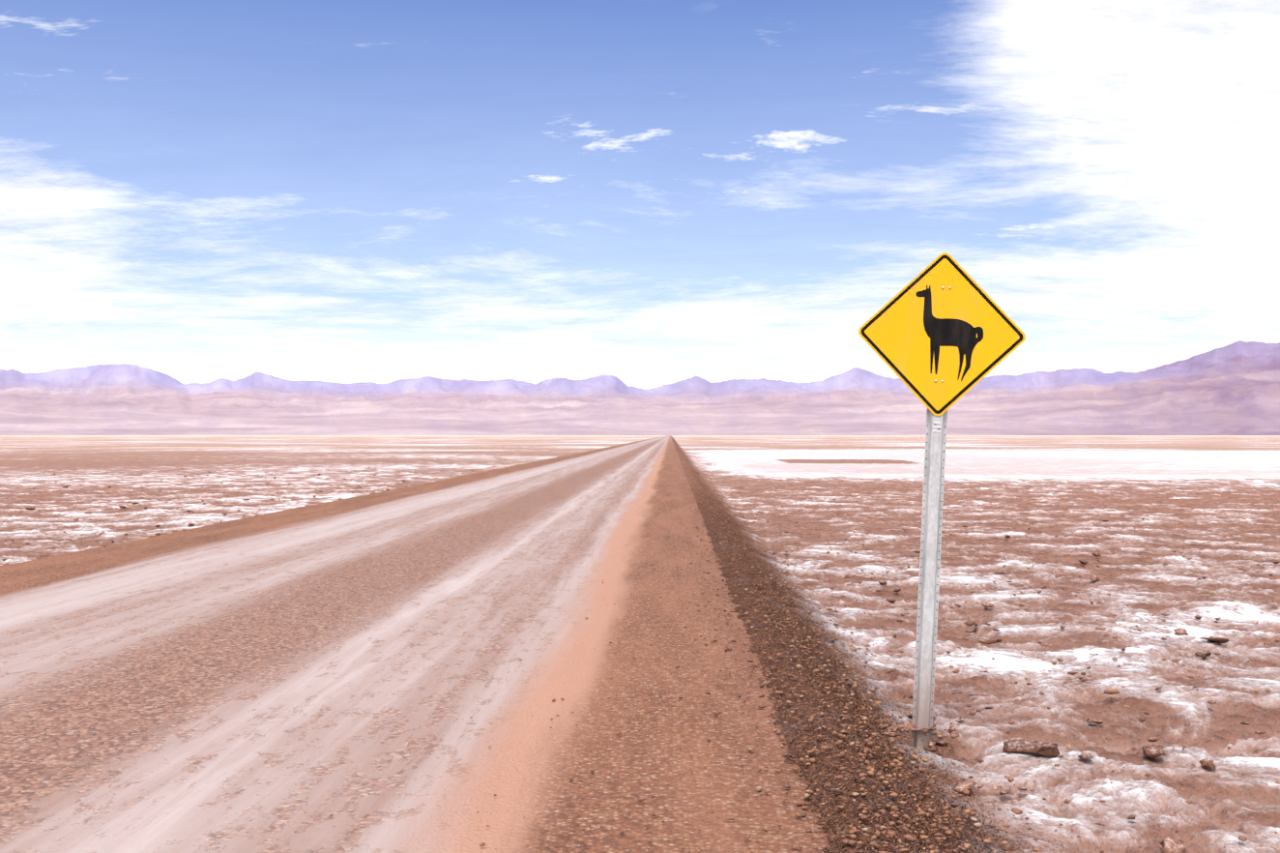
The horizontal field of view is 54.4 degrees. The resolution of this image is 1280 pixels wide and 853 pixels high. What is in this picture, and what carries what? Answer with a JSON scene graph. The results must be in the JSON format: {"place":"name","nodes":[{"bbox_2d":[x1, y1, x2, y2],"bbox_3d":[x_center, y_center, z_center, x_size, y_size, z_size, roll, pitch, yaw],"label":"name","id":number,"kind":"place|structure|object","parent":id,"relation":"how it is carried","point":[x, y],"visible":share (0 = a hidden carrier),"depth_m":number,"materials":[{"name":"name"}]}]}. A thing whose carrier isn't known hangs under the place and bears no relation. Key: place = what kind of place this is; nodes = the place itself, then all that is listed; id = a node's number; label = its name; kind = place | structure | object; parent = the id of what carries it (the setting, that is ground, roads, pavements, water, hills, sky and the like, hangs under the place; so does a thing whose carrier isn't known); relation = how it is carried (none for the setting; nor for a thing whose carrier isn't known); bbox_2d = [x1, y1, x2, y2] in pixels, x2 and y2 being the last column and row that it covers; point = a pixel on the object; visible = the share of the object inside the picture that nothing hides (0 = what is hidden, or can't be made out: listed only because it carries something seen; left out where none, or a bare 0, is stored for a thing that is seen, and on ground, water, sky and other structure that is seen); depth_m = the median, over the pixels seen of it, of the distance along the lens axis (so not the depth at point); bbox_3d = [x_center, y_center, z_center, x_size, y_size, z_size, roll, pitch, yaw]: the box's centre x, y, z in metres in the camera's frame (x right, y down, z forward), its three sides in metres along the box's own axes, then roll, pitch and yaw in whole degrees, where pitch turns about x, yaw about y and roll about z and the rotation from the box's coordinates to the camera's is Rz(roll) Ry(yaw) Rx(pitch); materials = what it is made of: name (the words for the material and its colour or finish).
{"place":"outdoors","nodes":[
{"label":"outdoors","id":0,"kind":"place"},
{"bbox_2d":[0,435,830,852],"bbox_3d":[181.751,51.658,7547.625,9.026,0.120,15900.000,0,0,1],"label":"road","id":1,"kind":"structure","parent":0,"point":[288,681],"depth_m":7.88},
{"bbox_2d":[0,435,1279,852],"bbox_3d":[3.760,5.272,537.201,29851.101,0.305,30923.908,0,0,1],"label":"ground","id":2,"kind":"structure","parent":0,"point":[1205,495],"depth_m":16.41,"materials":[{"name":"soil"}]},
{"bbox_2d":[0,457,1279,852],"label":"rocks","id":3,"kind":"object","parent":2,"relation":"on","point":[871,770],"visible":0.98,"depth_m":7.21,"materials":[{"name":"brown stone"}]},
{"bbox_2d":[25,472,1279,852],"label":"rocks","id":4,"kind":"object","parent":2,"relation":"on","point":[1052,749],"visible":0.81,"depth_m":7.54,"materials":[{"name":"stone"}]},
{"bbox_2d":[858,252,1025,752],"bbox_3d":[1.778,0.594,7.576,0.994,3.302,0.056,3,0,7],"label":"road sign","id":5,"kind":"object","parent":2,"relation":"on","point":[941,334],"visible":1,"depth_m":7.56,"materials":[{"name":"metal"}]},
{"bbox_2d":[0,340,1279,435],"bbox_3d":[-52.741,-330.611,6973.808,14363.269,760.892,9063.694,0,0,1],"label":"mountains","id":6,"kind":"structure","parent":0,"point":[1233,389],"depth_m":6083.22,"materials":[{"name":"purple stone"}]},
{"bbox_2d":[0,0,1279,389],"label":"sky","id":7,"kind":"structure","parent":0,"point":[647,194],"materials":[{"name":"blue"}]}
]}

